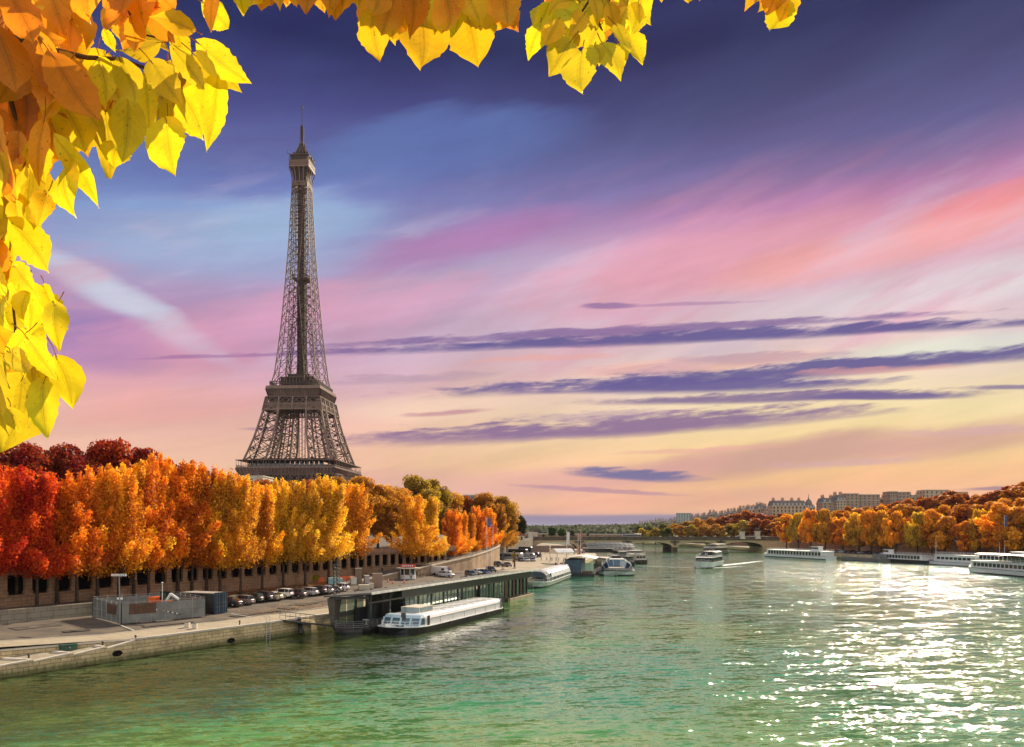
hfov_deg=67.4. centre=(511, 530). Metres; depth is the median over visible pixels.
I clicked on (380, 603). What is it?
floating pavilion
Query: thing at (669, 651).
river
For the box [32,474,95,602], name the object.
plane tree
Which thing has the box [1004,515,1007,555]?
flagpole
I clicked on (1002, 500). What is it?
bank tree
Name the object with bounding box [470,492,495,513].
chestnut tree
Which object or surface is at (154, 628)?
kerb
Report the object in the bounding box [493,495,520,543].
chestnut tree
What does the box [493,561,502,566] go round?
parked car
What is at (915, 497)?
apartment building
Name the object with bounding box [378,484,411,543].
chestnut tree
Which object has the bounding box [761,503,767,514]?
apartment building
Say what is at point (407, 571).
windows
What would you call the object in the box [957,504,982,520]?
bank tree
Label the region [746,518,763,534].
bank tree
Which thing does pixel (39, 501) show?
plane tree
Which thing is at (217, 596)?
door
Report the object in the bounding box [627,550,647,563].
tour boat
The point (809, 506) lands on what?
apartment building
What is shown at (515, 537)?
plane tree
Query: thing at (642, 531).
bank tree
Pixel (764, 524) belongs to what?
bank tree
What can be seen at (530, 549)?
coach
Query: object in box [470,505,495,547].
plane tree
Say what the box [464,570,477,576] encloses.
parked car
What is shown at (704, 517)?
apartment building
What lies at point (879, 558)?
barge
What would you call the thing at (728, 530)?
bank tree
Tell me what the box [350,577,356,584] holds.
concrete block
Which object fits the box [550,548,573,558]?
white tent
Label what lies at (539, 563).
quay square
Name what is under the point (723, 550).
tour boat
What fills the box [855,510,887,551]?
weeping tree
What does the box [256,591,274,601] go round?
parked car
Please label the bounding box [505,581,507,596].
door
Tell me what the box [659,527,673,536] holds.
bank tree
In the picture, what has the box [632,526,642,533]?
bank tree
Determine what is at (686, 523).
bank tree
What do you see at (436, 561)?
ramp road
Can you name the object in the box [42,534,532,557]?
street
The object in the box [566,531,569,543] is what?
flagpole
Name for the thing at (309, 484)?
plane tree
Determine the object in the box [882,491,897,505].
apartment building
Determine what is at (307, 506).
plane tree
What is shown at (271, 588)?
fallen leaves
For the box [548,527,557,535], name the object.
bank tree
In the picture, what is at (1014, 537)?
bank tree
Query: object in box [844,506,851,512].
bank tree
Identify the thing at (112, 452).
chestnut tree
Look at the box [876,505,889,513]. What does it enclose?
bank tree
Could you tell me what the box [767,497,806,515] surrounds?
apartment building
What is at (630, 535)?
coach
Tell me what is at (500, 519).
plane tree
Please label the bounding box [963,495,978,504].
bank tree
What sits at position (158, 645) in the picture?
quay wall
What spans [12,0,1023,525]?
sky
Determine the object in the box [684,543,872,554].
quay
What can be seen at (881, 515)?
weeping tree
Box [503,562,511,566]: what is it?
parked car
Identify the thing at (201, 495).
plane tree
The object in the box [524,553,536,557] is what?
panel van
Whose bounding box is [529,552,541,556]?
panel van
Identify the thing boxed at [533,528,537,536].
statue pedestal
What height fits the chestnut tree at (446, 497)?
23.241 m
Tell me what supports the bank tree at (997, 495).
on the hillside
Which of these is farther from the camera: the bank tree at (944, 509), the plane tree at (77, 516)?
the bank tree at (944, 509)
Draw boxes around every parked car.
[227,596,243,606]
[236,594,255,604]
[246,593,264,601]
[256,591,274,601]
[271,591,283,600]
[276,588,294,598]
[292,589,307,597]
[303,587,318,595]
[312,585,327,594]
[325,585,334,593]
[330,584,342,591]
[340,583,349,590]
[438,571,454,576]
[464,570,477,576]
[473,569,482,574]
[479,569,490,574]
[485,566,496,571]
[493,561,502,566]
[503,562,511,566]
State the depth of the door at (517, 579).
167.55 m
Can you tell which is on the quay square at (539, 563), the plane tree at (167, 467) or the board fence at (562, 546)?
the board fence at (562, 546)
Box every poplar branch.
[0,0,251,451]
[249,0,363,20]
[356,0,520,69]
[525,0,652,93]
[744,0,800,30]
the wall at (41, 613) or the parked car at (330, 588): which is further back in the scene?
the parked car at (330, 588)
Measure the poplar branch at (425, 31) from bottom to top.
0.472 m
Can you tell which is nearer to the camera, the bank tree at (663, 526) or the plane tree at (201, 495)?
the plane tree at (201, 495)
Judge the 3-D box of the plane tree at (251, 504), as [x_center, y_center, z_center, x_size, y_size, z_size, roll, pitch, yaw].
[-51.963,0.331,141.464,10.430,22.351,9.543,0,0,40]
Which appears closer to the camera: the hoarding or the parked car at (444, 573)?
the hoarding
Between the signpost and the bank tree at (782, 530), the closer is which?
the signpost
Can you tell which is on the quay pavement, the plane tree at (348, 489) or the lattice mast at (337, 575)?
the lattice mast at (337, 575)
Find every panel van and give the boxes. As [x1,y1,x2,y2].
[431,566,451,574]
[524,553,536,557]
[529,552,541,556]
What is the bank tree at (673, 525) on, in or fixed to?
on the hillside
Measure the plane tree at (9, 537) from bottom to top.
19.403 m
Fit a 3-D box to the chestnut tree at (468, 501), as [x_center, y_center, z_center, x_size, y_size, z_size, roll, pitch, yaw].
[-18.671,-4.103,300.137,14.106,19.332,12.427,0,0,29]
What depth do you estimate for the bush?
162.70 m
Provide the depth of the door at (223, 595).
112.63 m
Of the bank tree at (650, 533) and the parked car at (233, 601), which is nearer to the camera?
the parked car at (233, 601)
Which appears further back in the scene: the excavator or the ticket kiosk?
the ticket kiosk
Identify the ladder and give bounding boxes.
[263,616,269,639]
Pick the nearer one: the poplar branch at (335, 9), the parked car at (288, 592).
the poplar branch at (335, 9)
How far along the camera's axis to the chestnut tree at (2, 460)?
125.68 m
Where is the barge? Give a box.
[840,554,889,561]
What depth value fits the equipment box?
84.91 m
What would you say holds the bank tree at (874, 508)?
on the hillside
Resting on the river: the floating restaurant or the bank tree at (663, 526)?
the floating restaurant
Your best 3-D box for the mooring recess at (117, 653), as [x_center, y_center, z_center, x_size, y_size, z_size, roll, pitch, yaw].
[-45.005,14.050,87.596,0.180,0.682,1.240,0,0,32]
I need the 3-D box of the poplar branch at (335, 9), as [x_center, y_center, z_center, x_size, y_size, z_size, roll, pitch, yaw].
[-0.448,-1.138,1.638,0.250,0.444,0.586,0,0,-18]
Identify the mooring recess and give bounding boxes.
[112,650,122,655]
[227,638,234,642]
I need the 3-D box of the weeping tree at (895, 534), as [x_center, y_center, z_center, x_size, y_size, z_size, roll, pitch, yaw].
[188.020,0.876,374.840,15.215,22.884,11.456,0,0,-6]
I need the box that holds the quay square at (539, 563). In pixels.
[479,543,584,570]
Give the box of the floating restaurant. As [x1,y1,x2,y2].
[563,554,598,576]
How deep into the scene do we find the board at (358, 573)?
163.64 m
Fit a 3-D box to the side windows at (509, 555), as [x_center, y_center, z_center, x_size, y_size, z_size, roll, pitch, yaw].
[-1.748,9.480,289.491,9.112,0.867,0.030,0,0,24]
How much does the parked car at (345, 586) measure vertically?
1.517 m
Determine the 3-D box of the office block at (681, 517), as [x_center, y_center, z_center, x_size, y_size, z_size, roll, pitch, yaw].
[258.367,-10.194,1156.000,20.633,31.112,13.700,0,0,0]
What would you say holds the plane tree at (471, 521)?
on the street
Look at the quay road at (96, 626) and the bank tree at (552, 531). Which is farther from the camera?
the bank tree at (552, 531)
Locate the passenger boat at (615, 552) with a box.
[612,548,634,554]
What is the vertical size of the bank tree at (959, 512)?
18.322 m
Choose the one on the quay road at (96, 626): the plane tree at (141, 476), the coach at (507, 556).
the plane tree at (141, 476)
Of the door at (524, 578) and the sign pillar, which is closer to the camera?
the door at (524, 578)
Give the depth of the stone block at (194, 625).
98.09 m
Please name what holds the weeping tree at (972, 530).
on the quay at (776, 548)
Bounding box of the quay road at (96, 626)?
[0,570,504,648]
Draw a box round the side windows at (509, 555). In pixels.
[500,554,517,556]
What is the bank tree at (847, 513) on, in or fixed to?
on the hillside
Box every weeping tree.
[786,512,808,549]
[798,508,819,549]
[811,508,836,550]
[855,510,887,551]
[866,510,890,551]
[877,510,912,551]
[902,511,930,554]
[963,508,988,554]
[1013,506,1023,549]
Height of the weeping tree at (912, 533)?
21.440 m
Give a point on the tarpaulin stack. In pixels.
(330, 580)
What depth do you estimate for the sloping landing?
82.81 m
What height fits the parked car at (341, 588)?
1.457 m
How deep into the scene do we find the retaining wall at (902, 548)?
400.40 m
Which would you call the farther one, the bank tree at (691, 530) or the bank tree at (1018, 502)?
the bank tree at (691, 530)
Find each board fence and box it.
[532,546,548,552]
[551,545,574,553]
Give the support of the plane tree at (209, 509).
on the quay road at (96, 626)
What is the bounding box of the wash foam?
[637,561,759,568]
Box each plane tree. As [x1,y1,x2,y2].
[0,464,42,576]
[1,463,52,594]
[6,468,79,606]
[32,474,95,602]
[46,470,113,602]
[74,465,136,597]
[93,463,154,596]
[112,459,176,595]
[122,459,190,594]
[147,451,203,582]
[158,459,221,593]
[173,460,227,590]
[189,464,238,590]
[192,468,257,591]
[216,472,265,593]
[223,471,259,577]
[244,484,273,572]
[249,482,285,589]
[262,483,293,573]
[269,477,311,586]
[284,482,319,571]
[286,479,335,585]
[307,478,332,562]
[309,473,357,583]
[335,485,367,567]
[338,481,382,576]
[383,493,447,563]
[414,494,449,562]
[441,508,466,556]
[457,510,477,553]
[466,513,481,551]
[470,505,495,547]
[483,506,504,545]
[491,503,516,547]
[503,511,520,552]
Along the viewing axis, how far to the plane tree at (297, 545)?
160.79 m
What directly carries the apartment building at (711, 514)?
on the hillside
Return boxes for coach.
[500,552,523,559]
[508,549,527,555]
[519,547,532,552]
[621,534,640,536]
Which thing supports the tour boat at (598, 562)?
on the river
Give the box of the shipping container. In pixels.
[182,591,226,613]
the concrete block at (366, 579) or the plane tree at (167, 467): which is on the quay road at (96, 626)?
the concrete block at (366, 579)
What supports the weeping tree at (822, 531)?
on the quay at (776, 548)
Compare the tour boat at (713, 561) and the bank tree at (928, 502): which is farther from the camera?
the bank tree at (928, 502)
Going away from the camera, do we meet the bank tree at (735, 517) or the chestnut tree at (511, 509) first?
the chestnut tree at (511, 509)
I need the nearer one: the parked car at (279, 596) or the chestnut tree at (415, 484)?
the parked car at (279, 596)
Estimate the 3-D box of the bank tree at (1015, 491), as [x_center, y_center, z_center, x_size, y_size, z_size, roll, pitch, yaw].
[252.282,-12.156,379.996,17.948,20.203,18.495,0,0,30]
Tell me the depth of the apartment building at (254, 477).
331.00 m
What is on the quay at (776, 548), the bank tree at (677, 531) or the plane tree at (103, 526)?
the bank tree at (677, 531)
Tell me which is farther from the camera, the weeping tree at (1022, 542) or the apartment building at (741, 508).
the apartment building at (741, 508)
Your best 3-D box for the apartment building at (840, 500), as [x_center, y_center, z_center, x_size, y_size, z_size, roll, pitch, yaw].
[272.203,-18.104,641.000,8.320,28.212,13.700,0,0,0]
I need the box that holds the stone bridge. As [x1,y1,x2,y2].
[524,537,788,551]
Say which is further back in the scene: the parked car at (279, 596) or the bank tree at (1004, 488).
the bank tree at (1004, 488)
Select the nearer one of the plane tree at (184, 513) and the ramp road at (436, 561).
the plane tree at (184, 513)
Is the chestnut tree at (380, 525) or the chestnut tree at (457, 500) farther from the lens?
the chestnut tree at (457, 500)
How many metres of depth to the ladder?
105.18 m
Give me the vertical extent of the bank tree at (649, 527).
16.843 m
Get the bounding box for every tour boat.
[378,598,503,635]
[593,554,620,566]
[608,551,634,566]
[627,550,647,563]
[694,551,723,568]
[701,544,728,554]
[764,546,836,559]
[882,549,933,563]
[929,552,1003,566]
[969,552,1023,576]
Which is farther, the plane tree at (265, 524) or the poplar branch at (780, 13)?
the plane tree at (265, 524)
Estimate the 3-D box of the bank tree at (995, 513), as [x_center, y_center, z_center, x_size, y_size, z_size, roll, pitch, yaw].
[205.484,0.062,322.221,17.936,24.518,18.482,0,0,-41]
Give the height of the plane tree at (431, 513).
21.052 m
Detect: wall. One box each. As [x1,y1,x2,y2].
[0,543,596,678]
[0,546,455,607]
[0,602,91,623]
[346,542,499,583]
[524,533,1023,555]
[635,542,872,557]
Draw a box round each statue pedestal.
[528,529,532,537]
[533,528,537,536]
[739,528,745,538]
[754,527,760,538]
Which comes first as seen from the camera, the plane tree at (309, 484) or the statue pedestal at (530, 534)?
the plane tree at (309, 484)
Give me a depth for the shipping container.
111.78 m
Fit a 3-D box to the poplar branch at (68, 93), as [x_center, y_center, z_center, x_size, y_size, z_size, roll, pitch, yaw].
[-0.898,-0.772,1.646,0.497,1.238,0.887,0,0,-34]
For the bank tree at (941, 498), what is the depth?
430.10 m
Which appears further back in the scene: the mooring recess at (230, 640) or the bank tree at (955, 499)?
the bank tree at (955, 499)
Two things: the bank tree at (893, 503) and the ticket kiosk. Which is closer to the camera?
the ticket kiosk
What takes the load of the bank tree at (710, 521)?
on the hillside
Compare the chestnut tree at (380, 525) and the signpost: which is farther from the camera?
the chestnut tree at (380, 525)
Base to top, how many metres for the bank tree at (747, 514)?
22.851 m
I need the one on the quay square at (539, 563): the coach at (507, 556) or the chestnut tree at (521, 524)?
the coach at (507, 556)
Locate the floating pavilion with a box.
[324,569,536,635]
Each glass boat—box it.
[528,564,570,587]
[598,556,635,575]
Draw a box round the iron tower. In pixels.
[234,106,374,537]
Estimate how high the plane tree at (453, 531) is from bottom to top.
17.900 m
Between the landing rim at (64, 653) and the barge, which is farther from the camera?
the barge
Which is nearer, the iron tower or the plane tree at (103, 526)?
the plane tree at (103, 526)
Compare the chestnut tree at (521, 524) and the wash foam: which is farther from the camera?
the chestnut tree at (521, 524)
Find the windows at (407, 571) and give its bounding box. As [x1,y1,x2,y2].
[401,569,413,574]
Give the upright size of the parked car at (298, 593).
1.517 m
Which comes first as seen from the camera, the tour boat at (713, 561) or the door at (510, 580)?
the door at (510, 580)
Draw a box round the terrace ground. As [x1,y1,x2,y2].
[0,600,91,609]
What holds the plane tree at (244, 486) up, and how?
on the quay road at (96, 626)
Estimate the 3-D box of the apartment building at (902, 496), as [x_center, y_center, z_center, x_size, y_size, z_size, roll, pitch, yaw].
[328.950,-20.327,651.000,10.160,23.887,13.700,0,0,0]
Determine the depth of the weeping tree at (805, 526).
446.98 m
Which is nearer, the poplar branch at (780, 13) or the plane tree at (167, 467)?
the poplar branch at (780, 13)
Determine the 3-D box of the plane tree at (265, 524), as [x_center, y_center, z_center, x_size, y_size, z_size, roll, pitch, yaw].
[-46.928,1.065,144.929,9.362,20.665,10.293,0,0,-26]
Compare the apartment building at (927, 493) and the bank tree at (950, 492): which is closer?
the bank tree at (950, 492)
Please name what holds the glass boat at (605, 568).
on the river
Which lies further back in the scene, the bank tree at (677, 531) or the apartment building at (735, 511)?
the apartment building at (735, 511)
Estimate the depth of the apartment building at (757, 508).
763.50 m
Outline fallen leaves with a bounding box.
[227,582,343,613]
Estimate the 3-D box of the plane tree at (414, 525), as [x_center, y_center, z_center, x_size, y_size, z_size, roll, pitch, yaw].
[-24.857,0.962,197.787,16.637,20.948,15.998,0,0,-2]
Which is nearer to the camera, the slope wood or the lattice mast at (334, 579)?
the lattice mast at (334, 579)
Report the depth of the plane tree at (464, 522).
235.07 m
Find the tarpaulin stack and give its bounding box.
[328,577,342,584]
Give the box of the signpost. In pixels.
[111,574,125,625]
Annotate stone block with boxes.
[184,622,189,627]
[192,623,197,628]
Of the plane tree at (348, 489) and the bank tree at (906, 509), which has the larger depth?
the bank tree at (906, 509)
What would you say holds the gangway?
on the quay pavement
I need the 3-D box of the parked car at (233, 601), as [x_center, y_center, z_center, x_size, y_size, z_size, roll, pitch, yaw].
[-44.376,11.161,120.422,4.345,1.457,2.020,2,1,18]
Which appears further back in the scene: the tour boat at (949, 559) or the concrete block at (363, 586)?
the tour boat at (949, 559)
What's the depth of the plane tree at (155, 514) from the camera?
120.39 m
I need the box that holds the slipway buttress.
[297,618,317,634]
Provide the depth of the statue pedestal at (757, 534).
522.85 m
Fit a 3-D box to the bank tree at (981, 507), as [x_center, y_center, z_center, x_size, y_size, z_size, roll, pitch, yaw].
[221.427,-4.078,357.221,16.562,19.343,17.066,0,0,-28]
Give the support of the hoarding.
on the quay road at (96, 626)
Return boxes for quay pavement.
[0,543,594,646]
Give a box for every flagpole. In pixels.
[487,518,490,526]
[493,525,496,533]
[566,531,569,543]
[580,531,582,557]
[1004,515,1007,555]
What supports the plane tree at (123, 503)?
on the quay road at (96, 626)
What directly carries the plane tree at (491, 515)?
on the street
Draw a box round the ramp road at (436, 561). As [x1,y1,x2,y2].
[343,545,498,582]
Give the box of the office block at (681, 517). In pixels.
[676,513,690,521]
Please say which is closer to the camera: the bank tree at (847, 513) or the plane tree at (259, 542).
the plane tree at (259, 542)
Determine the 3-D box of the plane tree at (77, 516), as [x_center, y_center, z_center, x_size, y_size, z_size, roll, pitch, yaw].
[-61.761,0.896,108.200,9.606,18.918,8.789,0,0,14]
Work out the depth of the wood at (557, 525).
1377.48 m
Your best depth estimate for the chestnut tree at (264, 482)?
198.77 m
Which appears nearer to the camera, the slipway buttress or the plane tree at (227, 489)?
the slipway buttress
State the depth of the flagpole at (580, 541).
315.69 m
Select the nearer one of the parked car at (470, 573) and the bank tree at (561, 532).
the parked car at (470, 573)
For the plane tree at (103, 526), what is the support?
on the quay road at (96, 626)
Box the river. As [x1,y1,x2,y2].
[0,542,1023,746]
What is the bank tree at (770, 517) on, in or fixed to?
on the hillside
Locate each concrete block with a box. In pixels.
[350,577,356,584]
[358,584,369,589]
[364,575,369,583]
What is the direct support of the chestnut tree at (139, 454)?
on the street
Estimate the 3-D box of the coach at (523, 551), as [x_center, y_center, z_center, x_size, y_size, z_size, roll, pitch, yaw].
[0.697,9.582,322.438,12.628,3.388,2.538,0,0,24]
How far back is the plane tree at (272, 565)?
152.90 m
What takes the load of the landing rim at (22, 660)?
on the sloping landing
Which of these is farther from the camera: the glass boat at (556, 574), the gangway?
the glass boat at (556, 574)
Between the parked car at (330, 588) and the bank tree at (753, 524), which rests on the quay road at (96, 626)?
the parked car at (330, 588)
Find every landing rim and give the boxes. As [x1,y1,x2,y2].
[0,657,30,666]
[33,650,71,662]
[73,645,105,655]
[107,639,134,648]
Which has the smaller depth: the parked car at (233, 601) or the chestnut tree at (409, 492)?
the parked car at (233, 601)
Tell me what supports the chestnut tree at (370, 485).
on the street
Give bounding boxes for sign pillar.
[577,545,579,554]
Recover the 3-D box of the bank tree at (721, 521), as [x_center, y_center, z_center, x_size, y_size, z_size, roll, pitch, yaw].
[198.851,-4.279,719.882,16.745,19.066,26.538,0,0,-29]
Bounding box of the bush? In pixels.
[311,574,319,581]
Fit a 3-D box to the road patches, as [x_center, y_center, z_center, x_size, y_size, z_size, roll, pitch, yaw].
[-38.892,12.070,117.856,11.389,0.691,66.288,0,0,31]
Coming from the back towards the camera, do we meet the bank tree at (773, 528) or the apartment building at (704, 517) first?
the apartment building at (704, 517)
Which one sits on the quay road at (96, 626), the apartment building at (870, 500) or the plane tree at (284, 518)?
the plane tree at (284, 518)
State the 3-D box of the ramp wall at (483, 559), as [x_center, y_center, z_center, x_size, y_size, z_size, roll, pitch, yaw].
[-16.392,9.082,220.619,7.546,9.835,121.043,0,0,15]
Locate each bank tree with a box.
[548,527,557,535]
[557,528,566,535]
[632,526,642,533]
[637,528,648,544]
[643,525,654,532]
[645,528,662,544]
[658,523,667,528]
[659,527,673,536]
[664,523,678,534]
[672,525,685,536]
[680,521,691,526]
[682,524,698,542]
[691,518,703,527]
[697,524,713,536]
[702,517,715,533]
[709,524,726,536]
[714,516,731,525]
[718,523,735,536]
[726,513,747,523]
[731,520,750,535]
[735,510,756,525]
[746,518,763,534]
[749,513,767,520]
[759,519,772,535]
[764,515,775,519]
[768,517,779,530]
[770,521,784,536]
[771,513,783,521]
[775,513,792,548]
[830,509,844,518]
[832,517,849,549]
[842,512,865,553]
[843,507,864,517]
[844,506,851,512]
[872,503,888,511]
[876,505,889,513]
[887,501,902,508]
[887,503,918,519]
[903,498,916,506]
[904,506,925,525]
[916,497,940,509]
[919,509,942,554]
[928,515,956,551]
[933,494,951,508]
[936,504,957,534]
[940,493,965,508]
[942,490,957,495]
[949,504,972,523]
[952,521,980,554]
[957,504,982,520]
[962,493,970,500]
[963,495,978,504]
[971,501,993,519]
[972,501,1023,555]
[973,492,992,504]
[985,498,1010,521]
[990,490,1013,501]
[995,506,1023,551]
[1000,485,1013,490]
[1005,486,1023,501]
[1007,497,1023,506]
[1008,481,1023,488]
[1014,491,1023,500]
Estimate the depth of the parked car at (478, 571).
207.18 m
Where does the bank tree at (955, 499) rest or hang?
on the hillside
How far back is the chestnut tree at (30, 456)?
128.40 m
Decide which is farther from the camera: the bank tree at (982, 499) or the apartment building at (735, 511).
the apartment building at (735, 511)
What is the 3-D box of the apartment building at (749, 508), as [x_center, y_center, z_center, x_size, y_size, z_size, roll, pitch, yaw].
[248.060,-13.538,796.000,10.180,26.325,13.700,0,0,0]
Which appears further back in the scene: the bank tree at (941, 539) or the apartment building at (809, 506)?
the apartment building at (809, 506)
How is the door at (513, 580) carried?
in the floating pavilion
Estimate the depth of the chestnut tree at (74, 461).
134.80 m
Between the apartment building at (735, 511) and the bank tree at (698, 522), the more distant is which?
the apartment building at (735, 511)
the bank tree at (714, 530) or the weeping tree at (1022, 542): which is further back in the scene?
the bank tree at (714, 530)
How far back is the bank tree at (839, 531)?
422.44 m
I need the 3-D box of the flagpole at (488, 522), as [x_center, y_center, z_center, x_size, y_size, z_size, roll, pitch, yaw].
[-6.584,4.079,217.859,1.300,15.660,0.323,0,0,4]
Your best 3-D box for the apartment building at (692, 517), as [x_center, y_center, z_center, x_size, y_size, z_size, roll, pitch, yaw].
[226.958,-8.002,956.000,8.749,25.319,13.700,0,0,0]
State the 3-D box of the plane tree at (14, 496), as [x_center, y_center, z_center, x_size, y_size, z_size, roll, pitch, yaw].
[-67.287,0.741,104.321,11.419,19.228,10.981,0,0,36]
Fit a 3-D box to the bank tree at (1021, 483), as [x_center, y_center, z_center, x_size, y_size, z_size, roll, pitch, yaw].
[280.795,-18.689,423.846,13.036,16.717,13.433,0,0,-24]
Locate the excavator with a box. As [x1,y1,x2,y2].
[148,591,178,610]
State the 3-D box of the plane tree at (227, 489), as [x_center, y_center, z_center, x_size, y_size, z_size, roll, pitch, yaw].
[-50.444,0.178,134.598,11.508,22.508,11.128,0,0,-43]
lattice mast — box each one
[333,564,335,594]
[336,561,339,593]
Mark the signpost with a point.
(119, 598)
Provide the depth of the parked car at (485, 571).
206.89 m
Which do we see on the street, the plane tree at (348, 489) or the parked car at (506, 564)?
the plane tree at (348, 489)
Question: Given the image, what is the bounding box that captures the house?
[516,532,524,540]
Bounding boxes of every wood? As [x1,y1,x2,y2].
[436,524,626,533]
[522,520,704,535]
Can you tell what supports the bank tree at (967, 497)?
on the hillside
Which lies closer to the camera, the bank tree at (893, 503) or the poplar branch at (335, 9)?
the poplar branch at (335, 9)
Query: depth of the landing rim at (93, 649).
85.41 m
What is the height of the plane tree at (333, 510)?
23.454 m
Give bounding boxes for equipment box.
[59,643,77,650]
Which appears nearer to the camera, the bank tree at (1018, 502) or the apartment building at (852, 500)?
the bank tree at (1018, 502)
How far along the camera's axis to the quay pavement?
95.29 m
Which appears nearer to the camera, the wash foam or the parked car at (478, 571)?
the parked car at (478, 571)
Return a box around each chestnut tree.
[0,452,16,479]
[1,441,60,480]
[34,442,105,491]
[85,436,134,483]
[113,447,178,472]
[254,478,273,489]
[278,480,306,494]
[305,479,326,535]
[329,476,368,516]
[346,475,391,531]
[367,484,399,548]
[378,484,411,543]
[396,487,420,545]
[400,473,443,512]
[427,478,454,540]
[440,490,464,543]
[459,495,481,516]
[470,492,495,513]
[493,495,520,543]
[516,516,526,533]
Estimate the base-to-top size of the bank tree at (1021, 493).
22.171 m
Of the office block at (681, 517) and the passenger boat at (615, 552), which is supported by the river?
the passenger boat at (615, 552)
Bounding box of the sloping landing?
[0,638,145,663]
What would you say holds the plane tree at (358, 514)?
on the quay road at (96, 626)
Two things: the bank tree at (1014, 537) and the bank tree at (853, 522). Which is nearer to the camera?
the bank tree at (1014, 537)
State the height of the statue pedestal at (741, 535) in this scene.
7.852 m
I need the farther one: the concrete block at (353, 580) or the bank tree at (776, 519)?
the bank tree at (776, 519)
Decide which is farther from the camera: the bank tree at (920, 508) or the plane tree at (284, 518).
the bank tree at (920, 508)
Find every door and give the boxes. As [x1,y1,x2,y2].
[215,593,220,612]
[221,593,226,611]
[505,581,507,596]
[510,580,511,595]
[513,580,514,595]
[517,579,518,594]
[524,578,525,592]
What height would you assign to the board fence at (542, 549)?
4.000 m
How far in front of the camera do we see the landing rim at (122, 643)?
88.26 m
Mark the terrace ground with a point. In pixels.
(65, 603)
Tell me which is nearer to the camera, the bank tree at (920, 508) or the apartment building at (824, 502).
the bank tree at (920, 508)
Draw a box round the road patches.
[10,602,315,631]
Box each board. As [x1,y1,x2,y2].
[355,568,361,584]
[372,573,381,587]
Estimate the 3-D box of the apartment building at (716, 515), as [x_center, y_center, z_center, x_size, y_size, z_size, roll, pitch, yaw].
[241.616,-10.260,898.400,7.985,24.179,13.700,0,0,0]
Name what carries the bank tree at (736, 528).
on the hillside
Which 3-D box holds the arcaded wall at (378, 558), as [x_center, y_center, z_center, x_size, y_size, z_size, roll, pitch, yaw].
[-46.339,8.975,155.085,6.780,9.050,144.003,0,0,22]
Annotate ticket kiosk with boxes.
[397,564,419,578]
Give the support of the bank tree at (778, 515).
on the hillside
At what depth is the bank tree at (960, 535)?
337.07 m
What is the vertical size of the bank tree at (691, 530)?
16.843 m
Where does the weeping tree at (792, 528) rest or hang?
on the quay at (776, 548)
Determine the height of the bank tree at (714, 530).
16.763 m
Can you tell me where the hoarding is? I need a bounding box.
[92,591,205,623]
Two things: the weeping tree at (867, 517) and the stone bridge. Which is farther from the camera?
the stone bridge
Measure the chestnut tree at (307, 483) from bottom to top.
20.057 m
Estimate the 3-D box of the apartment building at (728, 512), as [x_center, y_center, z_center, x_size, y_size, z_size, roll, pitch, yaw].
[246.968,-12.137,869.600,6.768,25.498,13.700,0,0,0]
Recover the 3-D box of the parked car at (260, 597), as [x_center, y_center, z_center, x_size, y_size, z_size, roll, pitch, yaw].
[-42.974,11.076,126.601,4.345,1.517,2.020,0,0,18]
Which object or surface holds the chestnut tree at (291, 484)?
on the street
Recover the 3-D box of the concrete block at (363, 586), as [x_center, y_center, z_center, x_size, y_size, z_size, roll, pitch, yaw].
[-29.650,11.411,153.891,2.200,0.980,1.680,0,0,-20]
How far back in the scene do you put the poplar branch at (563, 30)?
1.40 m
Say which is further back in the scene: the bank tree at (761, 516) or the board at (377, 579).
the bank tree at (761, 516)
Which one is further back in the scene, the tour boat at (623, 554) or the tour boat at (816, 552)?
the tour boat at (816, 552)
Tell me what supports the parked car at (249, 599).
on the quay road at (96, 626)
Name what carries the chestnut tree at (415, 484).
on the street
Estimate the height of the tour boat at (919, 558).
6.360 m
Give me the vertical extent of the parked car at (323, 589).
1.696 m
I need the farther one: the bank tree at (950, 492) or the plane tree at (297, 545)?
the bank tree at (950, 492)
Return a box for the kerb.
[0,601,364,640]
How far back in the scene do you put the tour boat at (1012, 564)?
256.56 m
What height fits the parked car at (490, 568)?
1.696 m
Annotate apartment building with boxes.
[237,475,273,483]
[690,514,696,521]
[702,512,707,519]
[708,510,714,517]
[714,511,720,518]
[726,508,732,518]
[732,508,738,520]
[738,505,744,513]
[744,504,754,521]
[754,502,762,513]
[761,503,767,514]
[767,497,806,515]
[805,494,815,510]
[816,495,833,512]
[832,492,846,510]
[842,493,858,508]
[858,494,880,507]
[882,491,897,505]
[897,492,909,500]
[910,492,918,501]
[916,490,948,498]
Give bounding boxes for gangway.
[280,611,334,626]
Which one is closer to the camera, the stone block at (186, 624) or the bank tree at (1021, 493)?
the stone block at (186, 624)
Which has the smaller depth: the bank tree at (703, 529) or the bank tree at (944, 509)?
the bank tree at (944, 509)
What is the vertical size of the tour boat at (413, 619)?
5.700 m

